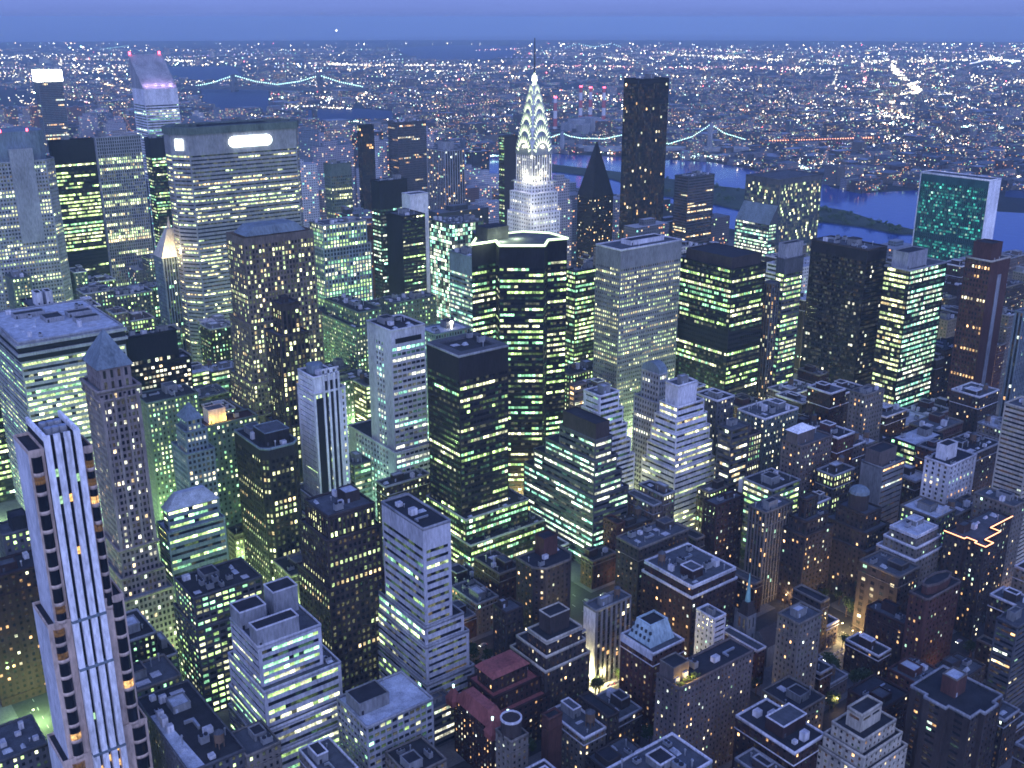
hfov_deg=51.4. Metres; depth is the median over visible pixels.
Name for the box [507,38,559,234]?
spired skyscraper
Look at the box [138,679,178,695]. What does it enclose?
windows
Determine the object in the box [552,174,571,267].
apartment tower
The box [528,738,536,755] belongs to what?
tree
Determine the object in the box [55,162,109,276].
windows
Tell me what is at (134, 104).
windows
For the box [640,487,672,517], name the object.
windows
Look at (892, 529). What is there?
windows
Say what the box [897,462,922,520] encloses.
apartment block
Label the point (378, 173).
apartment tower
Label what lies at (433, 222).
windows
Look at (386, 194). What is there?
office tower
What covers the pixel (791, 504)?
windows
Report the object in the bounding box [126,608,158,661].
office block
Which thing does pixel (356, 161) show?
apartment tower
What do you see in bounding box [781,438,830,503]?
windows
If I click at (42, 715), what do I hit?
road
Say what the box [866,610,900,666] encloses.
windows
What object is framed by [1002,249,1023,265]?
apartment block
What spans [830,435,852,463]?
windows
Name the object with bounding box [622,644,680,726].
windows
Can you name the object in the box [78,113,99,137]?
apartment tower
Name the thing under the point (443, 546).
windows
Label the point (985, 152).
buildings
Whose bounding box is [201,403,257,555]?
office block
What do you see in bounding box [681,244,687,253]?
apartment tower
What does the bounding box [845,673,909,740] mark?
apartment block
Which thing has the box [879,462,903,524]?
windows
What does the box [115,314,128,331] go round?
windows
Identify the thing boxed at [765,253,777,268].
apartment block
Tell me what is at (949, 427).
apartment block
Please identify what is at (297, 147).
windows
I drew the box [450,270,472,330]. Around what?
windows
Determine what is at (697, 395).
windows
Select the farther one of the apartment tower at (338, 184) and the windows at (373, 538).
the apartment tower at (338, 184)
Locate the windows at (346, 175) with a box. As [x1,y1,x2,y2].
[325,175,352,218]
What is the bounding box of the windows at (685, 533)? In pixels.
[617,533,685,625]
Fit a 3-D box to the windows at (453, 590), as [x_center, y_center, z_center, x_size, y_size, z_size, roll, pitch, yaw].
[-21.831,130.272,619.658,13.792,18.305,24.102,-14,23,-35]
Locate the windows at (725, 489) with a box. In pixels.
[696,489,725,530]
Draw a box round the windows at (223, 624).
[175,580,261,710]
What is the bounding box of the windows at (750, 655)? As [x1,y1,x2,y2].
[656,655,750,767]
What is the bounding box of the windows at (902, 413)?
[882,413,904,435]
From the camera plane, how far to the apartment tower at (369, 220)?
1461.47 m
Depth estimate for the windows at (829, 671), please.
541.39 m
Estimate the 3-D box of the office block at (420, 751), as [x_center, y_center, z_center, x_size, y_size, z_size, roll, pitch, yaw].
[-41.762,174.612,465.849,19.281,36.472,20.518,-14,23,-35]
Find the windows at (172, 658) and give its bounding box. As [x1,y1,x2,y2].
[169,656,176,665]
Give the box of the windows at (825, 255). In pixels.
[801,251,884,384]
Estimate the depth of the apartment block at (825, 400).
773.77 m
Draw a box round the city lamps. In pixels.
[0,43,1023,177]
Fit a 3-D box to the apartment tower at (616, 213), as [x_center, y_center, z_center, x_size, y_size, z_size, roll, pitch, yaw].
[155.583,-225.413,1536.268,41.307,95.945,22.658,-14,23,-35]
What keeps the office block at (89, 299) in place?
on the pavement
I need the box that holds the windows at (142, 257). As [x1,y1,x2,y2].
[142,257,155,281]
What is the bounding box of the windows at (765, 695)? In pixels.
[765,695,822,726]
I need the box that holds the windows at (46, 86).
[34,81,69,152]
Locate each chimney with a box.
[553,96,556,128]
[578,86,582,116]
[588,87,591,116]
[602,87,605,119]
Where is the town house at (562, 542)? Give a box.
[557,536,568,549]
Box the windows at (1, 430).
[0,408,15,500]
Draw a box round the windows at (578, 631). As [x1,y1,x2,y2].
[518,631,587,706]
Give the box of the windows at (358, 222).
[310,222,371,306]
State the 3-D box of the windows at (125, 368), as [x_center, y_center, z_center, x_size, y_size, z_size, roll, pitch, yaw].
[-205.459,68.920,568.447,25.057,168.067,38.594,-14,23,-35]
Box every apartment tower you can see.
[13,410,152,767]
[22,104,32,115]
[28,104,39,127]
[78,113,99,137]
[103,120,126,132]
[106,129,136,135]
[123,111,134,130]
[127,118,136,130]
[128,259,143,283]
[182,116,209,122]
[221,118,231,120]
[298,127,318,162]
[300,159,319,227]
[312,140,355,207]
[318,132,324,145]
[318,185,326,219]
[320,179,324,187]
[323,159,353,218]
[324,125,349,140]
[335,137,349,143]
[335,206,349,217]
[352,130,382,146]
[353,146,389,205]
[353,207,371,217]
[356,150,381,206]
[357,124,375,210]
[362,216,372,227]
[374,135,387,177]
[387,118,427,191]
[426,126,433,147]
[426,140,464,209]
[428,203,488,279]
[465,164,480,181]
[465,185,478,202]
[465,198,469,204]
[466,147,488,169]
[469,169,496,199]
[499,135,517,224]
[516,529,571,630]
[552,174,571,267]
[564,177,575,191]
[569,187,579,260]
[576,142,612,266]
[593,247,595,265]
[612,194,619,240]
[619,74,668,239]
[624,217,668,237]
[632,359,667,489]
[663,198,672,216]
[663,216,672,236]
[672,170,714,244]
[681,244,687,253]
[779,422,832,509]
[801,256,809,294]
[827,484,889,601]
[882,239,911,258]
[920,438,976,503]
[946,238,1010,398]
[991,396,1023,563]
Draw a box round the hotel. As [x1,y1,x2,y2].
[445,684,508,767]
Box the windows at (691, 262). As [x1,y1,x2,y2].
[675,259,765,396]
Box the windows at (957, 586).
[903,586,957,664]
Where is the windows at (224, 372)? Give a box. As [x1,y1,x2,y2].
[210,371,230,395]
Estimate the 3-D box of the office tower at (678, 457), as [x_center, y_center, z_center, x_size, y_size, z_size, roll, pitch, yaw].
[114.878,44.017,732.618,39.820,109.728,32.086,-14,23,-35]
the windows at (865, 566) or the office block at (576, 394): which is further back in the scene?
the office block at (576, 394)
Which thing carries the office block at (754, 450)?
on the pavement
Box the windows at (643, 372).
[633,372,665,489]
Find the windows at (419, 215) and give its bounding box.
[403,215,425,292]
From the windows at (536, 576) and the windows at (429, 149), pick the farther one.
the windows at (429, 149)
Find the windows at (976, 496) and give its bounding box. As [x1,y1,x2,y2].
[973,496,1023,585]
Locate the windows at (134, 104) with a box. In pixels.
[134,104,179,197]
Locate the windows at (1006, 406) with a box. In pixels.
[993,406,1023,563]
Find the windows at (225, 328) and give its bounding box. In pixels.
[201,328,231,362]
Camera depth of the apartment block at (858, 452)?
714.89 m
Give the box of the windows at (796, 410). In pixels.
[739,410,796,469]
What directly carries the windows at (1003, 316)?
in the apartment block at (1006, 325)
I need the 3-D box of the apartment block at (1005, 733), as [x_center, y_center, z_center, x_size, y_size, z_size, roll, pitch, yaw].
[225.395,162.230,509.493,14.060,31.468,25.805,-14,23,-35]
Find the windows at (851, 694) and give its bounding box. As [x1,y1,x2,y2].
[850,694,906,730]
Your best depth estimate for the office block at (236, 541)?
685.72 m
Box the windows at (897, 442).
[892,437,941,464]
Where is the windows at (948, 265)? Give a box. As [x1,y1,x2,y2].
[947,265,962,279]
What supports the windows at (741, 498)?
in the apartment block at (722, 517)
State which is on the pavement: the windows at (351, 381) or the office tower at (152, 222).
the office tower at (152, 222)
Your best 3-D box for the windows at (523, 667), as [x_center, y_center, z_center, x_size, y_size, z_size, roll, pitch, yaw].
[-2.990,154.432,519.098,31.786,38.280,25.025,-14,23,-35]
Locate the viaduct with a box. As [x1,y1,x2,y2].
[769,137,885,144]
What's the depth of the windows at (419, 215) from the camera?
1063.11 m
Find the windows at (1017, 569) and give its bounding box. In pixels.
[1014,569,1023,588]
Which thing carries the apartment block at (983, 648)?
on the pavement
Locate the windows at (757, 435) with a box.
[747,435,759,475]
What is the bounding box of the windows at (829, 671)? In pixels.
[815,671,829,703]
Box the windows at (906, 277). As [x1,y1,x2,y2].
[872,264,945,406]
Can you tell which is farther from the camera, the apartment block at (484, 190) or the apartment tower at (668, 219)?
the apartment block at (484, 190)
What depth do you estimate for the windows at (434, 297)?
972.00 m
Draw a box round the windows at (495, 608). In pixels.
[495,608,520,654]
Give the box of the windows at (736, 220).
[734,220,775,258]
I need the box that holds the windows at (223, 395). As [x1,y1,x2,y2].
[199,394,227,414]
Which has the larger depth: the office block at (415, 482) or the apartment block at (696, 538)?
the office block at (415, 482)
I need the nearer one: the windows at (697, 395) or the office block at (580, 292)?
the windows at (697, 395)
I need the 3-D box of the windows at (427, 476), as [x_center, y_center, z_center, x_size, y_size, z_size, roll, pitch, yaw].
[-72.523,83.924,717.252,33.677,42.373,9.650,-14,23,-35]
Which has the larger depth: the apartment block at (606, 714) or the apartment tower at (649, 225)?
the apartment tower at (649, 225)
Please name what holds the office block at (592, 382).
on the pavement
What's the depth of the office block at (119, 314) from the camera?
927.28 m
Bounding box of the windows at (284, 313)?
[267,309,308,482]
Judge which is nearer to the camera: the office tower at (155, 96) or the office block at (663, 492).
the office block at (663, 492)
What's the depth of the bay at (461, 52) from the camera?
10730.53 m
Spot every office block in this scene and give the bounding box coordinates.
[0,298,127,526]
[0,406,15,502]
[0,507,30,556]
[0,713,51,767]
[5,269,31,308]
[20,288,54,306]
[69,264,88,299]
[76,284,115,312]
[77,282,102,287]
[80,296,100,309]
[88,274,115,287]
[105,306,130,332]
[114,285,156,325]
[123,281,160,319]
[125,325,193,391]
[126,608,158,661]
[129,310,155,331]
[133,653,181,696]
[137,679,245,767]
[140,381,199,524]
[141,253,156,281]
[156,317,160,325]
[156,485,228,601]
[157,631,179,671]
[168,324,182,348]
[173,557,264,711]
[179,348,191,362]
[191,361,210,385]
[194,383,228,414]
[197,313,229,364]
[199,319,232,364]
[201,399,235,415]
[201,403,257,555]
[203,358,233,397]
[227,523,245,559]
[231,719,282,767]
[272,550,301,603]
[298,735,358,767]
[325,357,350,371]
[336,670,433,767]
[339,368,368,433]
[349,450,372,499]
[353,372,370,422]
[365,295,390,306]
[376,468,430,543]
[380,290,436,325]
[384,735,446,767]
[425,318,470,439]
[430,688,453,748]
[526,758,555,767]
[564,359,592,409]
[565,261,594,364]
[569,380,586,407]
[581,382,634,489]
[582,377,611,387]
[607,732,712,767]
[638,479,674,518]
[667,377,705,390]
[694,478,727,532]
[697,387,734,478]
[715,417,749,490]
[737,398,798,470]
[740,467,800,559]
[745,426,762,476]
[765,260,776,280]
[812,490,830,511]
[815,455,854,512]
[859,441,905,528]
[890,425,943,464]
[898,495,956,542]
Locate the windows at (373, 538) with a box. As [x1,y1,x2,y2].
[299,504,384,692]
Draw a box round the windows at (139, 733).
[46,513,149,767]
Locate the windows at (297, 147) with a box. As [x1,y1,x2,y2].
[166,147,302,361]
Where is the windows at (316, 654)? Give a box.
[230,626,338,767]
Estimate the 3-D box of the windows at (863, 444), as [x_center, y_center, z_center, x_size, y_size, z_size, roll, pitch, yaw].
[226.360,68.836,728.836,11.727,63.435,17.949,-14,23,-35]
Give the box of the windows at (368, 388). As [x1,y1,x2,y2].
[354,382,370,422]
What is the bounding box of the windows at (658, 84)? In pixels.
[619,83,667,239]
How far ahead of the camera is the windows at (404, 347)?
718.28 m
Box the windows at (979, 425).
[978,425,999,440]
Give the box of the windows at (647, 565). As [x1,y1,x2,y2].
[642,565,734,654]
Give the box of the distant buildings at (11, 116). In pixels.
[0,103,225,155]
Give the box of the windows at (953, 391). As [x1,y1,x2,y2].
[950,391,997,432]
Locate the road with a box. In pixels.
[12,173,1023,767]
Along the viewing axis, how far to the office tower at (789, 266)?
896.22 m
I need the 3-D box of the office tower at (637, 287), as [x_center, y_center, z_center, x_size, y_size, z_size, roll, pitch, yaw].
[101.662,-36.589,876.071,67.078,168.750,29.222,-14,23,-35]
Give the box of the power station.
[561,116,601,133]
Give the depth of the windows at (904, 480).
713.91 m
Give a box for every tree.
[469,642,480,658]
[473,658,481,669]
[481,648,492,659]
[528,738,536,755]
[589,676,598,693]
[590,675,604,692]
[614,668,619,680]
[641,722,653,743]
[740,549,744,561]
[751,676,762,695]
[819,587,830,595]
[820,652,836,662]
[825,695,836,711]
[827,690,841,709]
[828,657,841,669]
[832,589,843,605]
[840,632,848,646]
[842,596,854,616]
[848,668,862,683]
[856,667,872,679]
[962,641,975,656]
[963,639,975,656]
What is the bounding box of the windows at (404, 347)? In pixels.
[356,340,429,513]
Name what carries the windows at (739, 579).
in the apartment block at (756, 585)
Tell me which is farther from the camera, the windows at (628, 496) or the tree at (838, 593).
the windows at (628, 496)
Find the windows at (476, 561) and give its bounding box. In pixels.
[476,561,513,597]
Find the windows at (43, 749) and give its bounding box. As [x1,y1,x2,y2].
[0,747,47,767]
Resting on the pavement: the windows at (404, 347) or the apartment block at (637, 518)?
the apartment block at (637, 518)
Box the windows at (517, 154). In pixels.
[511,154,558,232]
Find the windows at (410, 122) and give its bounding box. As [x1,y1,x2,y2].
[388,122,426,191]
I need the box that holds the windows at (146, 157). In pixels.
[146,157,172,243]
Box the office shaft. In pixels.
[756,279,780,399]
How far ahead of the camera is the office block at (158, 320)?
1042.70 m
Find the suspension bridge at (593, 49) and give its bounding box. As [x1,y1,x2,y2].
[562,43,624,49]
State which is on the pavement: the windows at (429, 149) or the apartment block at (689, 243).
the apartment block at (689, 243)
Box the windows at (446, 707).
[434,706,453,746]
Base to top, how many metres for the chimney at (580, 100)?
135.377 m
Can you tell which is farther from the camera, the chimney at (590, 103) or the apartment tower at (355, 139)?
the chimney at (590, 103)
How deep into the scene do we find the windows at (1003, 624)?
533.00 m
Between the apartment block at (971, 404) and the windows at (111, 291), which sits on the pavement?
the apartment block at (971, 404)
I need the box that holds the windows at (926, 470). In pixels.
[922,458,973,501]
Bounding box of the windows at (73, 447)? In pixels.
[52,446,120,767]
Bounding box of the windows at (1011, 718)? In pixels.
[992,718,1015,765]
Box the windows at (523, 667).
[470,667,546,740]
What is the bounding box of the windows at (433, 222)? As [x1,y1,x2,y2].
[430,220,482,322]
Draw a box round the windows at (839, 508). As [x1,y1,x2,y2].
[827,508,886,597]
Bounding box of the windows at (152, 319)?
[132,319,153,330]
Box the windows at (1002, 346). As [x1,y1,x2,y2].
[992,346,1003,385]
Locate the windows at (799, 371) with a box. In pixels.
[799,371,827,383]
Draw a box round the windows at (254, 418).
[208,418,254,524]
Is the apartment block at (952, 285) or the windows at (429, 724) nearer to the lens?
the windows at (429, 724)
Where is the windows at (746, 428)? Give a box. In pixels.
[716,427,747,490]
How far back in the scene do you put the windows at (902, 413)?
827.45 m
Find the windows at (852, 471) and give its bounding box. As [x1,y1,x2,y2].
[817,471,852,511]
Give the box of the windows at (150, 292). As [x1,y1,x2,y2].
[117,292,153,314]
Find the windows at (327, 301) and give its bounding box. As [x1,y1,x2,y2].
[322,301,379,370]
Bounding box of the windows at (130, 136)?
[96,136,152,285]
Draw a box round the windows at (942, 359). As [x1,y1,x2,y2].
[929,359,942,399]
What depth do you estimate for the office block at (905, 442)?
740.75 m
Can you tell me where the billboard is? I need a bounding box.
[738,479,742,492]
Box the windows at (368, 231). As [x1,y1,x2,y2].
[367,231,373,297]
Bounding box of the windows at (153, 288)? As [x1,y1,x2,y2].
[153,288,160,319]
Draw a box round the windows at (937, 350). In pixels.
[937,350,951,396]
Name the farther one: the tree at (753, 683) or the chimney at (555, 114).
the chimney at (555, 114)
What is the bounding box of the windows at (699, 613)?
[696,613,723,652]
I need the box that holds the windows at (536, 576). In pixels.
[518,561,567,629]
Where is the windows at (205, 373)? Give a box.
[193,372,209,384]
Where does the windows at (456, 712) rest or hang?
in the hotel
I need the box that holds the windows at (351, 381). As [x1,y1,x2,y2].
[341,381,353,424]
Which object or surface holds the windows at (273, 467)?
in the office tower at (268, 478)
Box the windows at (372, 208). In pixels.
[372,208,397,297]
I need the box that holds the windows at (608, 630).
[597,599,628,680]
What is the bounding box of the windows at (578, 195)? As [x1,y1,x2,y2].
[577,195,611,258]
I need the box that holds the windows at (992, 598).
[987,598,1011,637]
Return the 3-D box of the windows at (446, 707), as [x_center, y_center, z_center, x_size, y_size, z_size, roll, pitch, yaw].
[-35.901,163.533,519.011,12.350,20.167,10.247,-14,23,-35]
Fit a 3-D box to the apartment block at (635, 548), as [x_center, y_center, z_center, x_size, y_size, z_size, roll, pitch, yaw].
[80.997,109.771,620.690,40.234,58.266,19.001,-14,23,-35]
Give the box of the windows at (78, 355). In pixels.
[0,345,124,525]
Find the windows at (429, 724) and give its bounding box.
[339,710,431,764]
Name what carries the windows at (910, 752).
in the apartment block at (952, 716)
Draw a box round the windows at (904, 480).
[901,480,919,503]
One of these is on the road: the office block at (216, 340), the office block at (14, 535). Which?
the office block at (14, 535)
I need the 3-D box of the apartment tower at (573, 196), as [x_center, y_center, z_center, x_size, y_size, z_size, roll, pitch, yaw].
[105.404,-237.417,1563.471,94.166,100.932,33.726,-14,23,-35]
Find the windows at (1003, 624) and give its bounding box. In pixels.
[987,621,1023,705]
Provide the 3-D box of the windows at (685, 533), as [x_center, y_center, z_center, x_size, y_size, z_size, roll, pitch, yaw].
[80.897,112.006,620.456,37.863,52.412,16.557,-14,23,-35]
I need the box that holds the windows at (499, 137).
[499,137,502,158]
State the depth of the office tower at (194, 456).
631.05 m
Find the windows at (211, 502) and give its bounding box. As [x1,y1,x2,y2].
[158,500,226,595]
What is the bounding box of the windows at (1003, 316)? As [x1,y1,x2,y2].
[999,316,1011,397]
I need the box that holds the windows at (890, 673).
[890,673,908,689]
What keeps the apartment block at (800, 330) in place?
on the pavement
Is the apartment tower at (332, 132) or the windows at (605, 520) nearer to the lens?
the windows at (605, 520)
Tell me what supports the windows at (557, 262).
in the office tower at (519, 281)
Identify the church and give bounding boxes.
[735,574,776,667]
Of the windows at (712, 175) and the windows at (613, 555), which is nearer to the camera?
the windows at (613, 555)
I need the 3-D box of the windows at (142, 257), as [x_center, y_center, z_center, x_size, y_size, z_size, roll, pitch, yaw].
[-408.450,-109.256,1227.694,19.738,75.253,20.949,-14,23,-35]
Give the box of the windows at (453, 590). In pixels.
[453,590,495,633]
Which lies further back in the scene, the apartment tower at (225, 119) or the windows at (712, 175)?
the apartment tower at (225, 119)
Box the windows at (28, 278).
[14,278,31,305]
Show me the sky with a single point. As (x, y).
(20, 20)
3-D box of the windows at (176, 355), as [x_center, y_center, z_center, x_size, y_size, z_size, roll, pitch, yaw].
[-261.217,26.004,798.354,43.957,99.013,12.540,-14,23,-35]
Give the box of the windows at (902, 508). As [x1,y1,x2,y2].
[901,508,953,538]
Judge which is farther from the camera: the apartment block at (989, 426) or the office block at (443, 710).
the apartment block at (989, 426)
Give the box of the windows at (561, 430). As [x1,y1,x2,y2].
[525,429,626,561]
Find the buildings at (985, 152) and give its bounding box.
[0,45,1023,192]
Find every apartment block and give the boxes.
[0,549,46,706]
[367,226,375,298]
[451,555,473,584]
[452,577,498,635]
[452,599,476,638]
[462,650,550,740]
[465,180,489,199]
[470,198,498,223]
[473,549,515,599]
[492,187,498,199]
[492,597,523,656]
[495,710,528,767]
[510,602,589,707]
[541,707,562,767]
[548,697,606,767]
[578,254,592,265]
[579,690,618,743]
[580,545,615,588]
[582,628,585,637]
[583,585,631,687]
[585,735,641,767]
[596,687,641,745]
[603,514,624,550]
[615,516,688,627]
[619,609,684,733]
[621,506,651,531]
[628,489,661,521]
[640,542,737,657]
[653,636,753,767]
[677,522,704,549]
[682,240,701,246]
[694,603,726,653]
[701,489,744,567]
[711,213,729,243]
[724,625,765,687]
[732,697,823,767]
[733,392,762,417]
[734,747,784,767]
[735,567,762,612]
[744,494,793,605]
[760,675,825,730]
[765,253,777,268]
[767,377,810,398]
[771,601,822,688]
[775,390,805,415]
[776,491,833,605]
[792,584,829,652]
[793,291,805,373]
[797,364,828,383]
[797,413,821,426]
[802,242,806,256]
[805,381,845,426]
[814,654,832,704]
[816,420,854,464]
[816,694,907,767]
[818,655,847,695]
[824,614,838,649]
[832,379,862,427]
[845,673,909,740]
[846,384,884,439]
[846,427,878,457]
[851,430,865,484]
[851,549,920,632]
[863,598,905,666]
[876,514,942,585]
[879,432,891,442]
[880,400,906,435]
[885,257,891,263]
[886,654,936,691]
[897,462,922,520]
[900,570,960,665]
[902,407,928,430]
[903,664,1002,767]
[904,398,948,415]
[909,411,963,439]
[914,437,941,471]
[929,352,943,399]
[930,396,949,407]
[935,336,953,397]
[937,311,956,338]
[939,508,1012,639]
[941,304,958,315]
[942,292,956,305]
[943,277,961,305]
[945,493,973,525]
[946,258,964,281]
[948,381,999,433]
[950,431,998,494]
[970,486,1023,586]
[974,634,992,679]
[976,414,1001,440]
[984,585,1023,637]
[985,604,1023,706]
[990,698,1019,767]
[991,341,1005,388]
[998,306,1014,398]
[1001,253,1017,278]
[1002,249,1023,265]
[1003,278,1023,310]
[1011,560,1023,593]
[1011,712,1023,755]
[1011,736,1023,767]
[1012,266,1023,307]
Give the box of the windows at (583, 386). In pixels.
[570,385,585,407]
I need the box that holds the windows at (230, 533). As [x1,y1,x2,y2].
[229,533,243,557]
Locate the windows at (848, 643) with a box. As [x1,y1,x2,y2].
[845,643,887,678]
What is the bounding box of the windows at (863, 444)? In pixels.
[853,444,863,482]
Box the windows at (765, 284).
[756,284,778,399]
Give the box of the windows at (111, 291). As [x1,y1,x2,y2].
[86,291,113,312]
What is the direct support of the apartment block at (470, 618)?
on the pavement
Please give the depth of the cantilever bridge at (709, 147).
2774.49 m
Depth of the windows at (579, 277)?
969.15 m
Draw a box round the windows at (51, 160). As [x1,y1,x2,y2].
[0,160,71,309]
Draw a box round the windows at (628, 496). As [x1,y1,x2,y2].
[628,496,659,520]
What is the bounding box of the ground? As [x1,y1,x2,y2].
[0,40,1023,235]
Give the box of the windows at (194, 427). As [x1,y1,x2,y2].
[180,419,216,494]
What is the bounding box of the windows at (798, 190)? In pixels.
[745,180,821,253]
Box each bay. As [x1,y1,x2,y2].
[168,66,242,81]
[201,89,268,110]
[305,109,392,119]
[397,45,517,60]
[1005,190,1023,197]
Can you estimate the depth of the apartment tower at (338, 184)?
1353.39 m
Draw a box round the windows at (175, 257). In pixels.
[156,257,185,350]
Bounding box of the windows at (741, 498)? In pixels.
[704,498,741,566]
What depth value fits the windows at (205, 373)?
845.93 m
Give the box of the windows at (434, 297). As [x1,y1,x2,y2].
[381,297,434,325]
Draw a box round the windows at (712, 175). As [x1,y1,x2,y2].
[672,175,713,244]
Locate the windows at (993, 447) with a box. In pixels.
[972,447,995,491]
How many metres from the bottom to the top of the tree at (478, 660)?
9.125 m
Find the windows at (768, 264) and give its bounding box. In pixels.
[765,264,775,280]
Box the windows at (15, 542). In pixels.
[6,531,30,551]
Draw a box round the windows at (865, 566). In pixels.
[856,564,917,629]
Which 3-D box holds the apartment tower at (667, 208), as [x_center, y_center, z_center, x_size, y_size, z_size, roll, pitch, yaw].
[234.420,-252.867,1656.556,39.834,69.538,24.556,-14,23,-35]
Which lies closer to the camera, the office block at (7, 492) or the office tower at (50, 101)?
the office block at (7, 492)
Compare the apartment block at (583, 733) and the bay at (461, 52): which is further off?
the bay at (461, 52)
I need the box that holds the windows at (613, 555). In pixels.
[582,555,613,586]
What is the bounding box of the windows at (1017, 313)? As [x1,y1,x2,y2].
[1001,313,1023,416]
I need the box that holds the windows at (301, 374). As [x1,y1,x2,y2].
[299,374,347,516]
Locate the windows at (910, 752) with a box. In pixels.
[906,732,993,767]
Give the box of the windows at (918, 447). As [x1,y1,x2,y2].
[916,447,935,470]
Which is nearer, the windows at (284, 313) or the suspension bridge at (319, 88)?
the windows at (284, 313)
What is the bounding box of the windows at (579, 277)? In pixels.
[565,270,594,364]
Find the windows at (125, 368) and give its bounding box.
[91,367,178,656]
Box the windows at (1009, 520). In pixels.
[941,520,1009,636]
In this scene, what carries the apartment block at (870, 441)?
on the pavement
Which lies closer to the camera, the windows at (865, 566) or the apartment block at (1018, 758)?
the apartment block at (1018, 758)
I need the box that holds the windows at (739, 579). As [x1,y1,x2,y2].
[737,579,759,610]
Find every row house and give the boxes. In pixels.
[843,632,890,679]
[935,651,985,683]
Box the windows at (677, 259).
[594,259,679,437]
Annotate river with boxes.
[464,154,1023,251]
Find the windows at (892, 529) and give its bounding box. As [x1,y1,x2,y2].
[879,529,939,580]
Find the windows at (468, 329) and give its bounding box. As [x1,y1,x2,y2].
[425,329,468,415]
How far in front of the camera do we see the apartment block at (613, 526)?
665.31 m
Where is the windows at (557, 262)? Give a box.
[472,261,565,494]
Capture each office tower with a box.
[0,127,73,310]
[32,69,69,152]
[47,135,110,276]
[79,329,178,658]
[92,132,153,285]
[128,51,180,197]
[144,134,172,245]
[146,180,154,250]
[149,198,155,247]
[153,218,186,350]
[161,118,303,363]
[171,402,220,511]
[225,218,324,422]
[227,576,342,767]
[234,420,301,589]
[264,294,309,482]
[296,361,350,517]
[297,483,384,693]
[309,216,372,306]
[318,294,381,371]
[340,208,358,216]
[348,314,429,516]
[370,174,406,297]
[377,493,474,693]
[386,207,426,295]
[402,191,430,292]
[426,331,544,567]
[429,214,483,322]
[449,246,472,331]
[471,223,568,494]
[523,406,628,564]
[593,233,681,443]
[641,373,715,527]
[675,243,766,396]
[734,169,822,261]
[772,239,803,385]
[800,234,887,384]
[871,246,947,406]
[912,170,1001,260]
[998,307,1023,416]
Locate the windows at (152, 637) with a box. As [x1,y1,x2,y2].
[133,635,155,660]
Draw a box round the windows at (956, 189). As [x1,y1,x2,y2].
[913,181,987,260]
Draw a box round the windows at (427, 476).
[378,476,428,533]
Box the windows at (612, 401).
[586,393,633,489]
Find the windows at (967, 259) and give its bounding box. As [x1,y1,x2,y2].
[947,259,989,398]
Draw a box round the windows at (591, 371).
[565,371,591,408]
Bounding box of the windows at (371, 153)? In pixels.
[357,125,374,209]
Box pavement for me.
[0,206,1023,767]
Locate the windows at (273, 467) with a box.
[237,449,298,579]
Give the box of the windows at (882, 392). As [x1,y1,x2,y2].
[848,392,882,437]
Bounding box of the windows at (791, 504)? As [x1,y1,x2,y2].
[746,504,791,604]
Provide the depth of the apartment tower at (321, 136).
2606.22 m
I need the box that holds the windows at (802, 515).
[778,499,831,604]
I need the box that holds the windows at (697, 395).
[697,395,732,477]
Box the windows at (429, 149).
[428,149,464,209]
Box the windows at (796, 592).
[794,592,826,650]
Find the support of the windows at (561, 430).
in the office tower at (576, 489)
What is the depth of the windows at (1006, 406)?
659.29 m
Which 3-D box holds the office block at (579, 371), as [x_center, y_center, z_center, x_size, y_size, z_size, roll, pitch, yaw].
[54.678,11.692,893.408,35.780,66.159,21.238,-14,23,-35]
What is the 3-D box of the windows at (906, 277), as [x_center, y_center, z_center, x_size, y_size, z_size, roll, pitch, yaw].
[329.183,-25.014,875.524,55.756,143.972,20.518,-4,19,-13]
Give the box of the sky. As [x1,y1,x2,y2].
[0,0,1023,41]
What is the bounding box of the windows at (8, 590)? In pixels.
[0,569,46,704]
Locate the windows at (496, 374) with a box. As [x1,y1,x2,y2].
[427,368,543,565]
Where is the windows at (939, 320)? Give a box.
[937,320,956,337]
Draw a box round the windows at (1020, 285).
[1005,285,1023,308]
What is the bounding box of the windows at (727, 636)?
[727,636,763,682]
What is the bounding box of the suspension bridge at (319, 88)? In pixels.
[184,74,368,92]
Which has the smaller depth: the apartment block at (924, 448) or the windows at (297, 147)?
the apartment block at (924, 448)
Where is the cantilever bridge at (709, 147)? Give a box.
[550,123,749,151]
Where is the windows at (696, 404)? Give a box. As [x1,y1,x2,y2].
[642,402,713,526]
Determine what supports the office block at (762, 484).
on the pavement
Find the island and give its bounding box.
[552,164,913,234]
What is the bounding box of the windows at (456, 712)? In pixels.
[456,712,479,767]
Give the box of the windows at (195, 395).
[149,395,197,517]
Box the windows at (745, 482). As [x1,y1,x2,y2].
[740,481,798,556]
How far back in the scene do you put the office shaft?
881.75 m
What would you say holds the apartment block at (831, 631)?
on the pavement
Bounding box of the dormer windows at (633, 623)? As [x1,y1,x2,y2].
[631,622,651,641]
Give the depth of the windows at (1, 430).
773.43 m
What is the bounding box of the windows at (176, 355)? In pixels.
[131,354,191,389]
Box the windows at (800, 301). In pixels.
[794,301,804,372]
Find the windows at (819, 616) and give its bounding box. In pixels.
[774,616,819,684]
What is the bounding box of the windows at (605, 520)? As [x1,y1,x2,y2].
[605,520,622,549]
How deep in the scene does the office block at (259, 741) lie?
457.62 m
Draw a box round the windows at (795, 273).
[772,271,801,384]
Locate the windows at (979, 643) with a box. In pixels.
[977,643,990,677]
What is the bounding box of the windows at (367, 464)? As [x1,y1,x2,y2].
[350,463,371,499]
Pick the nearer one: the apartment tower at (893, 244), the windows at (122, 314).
the windows at (122, 314)
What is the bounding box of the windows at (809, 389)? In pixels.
[807,389,843,424]
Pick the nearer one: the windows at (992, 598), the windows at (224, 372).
the windows at (992, 598)
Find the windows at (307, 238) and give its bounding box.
[228,238,322,422]
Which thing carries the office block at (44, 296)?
on the pavement
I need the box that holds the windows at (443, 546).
[378,523,471,692]

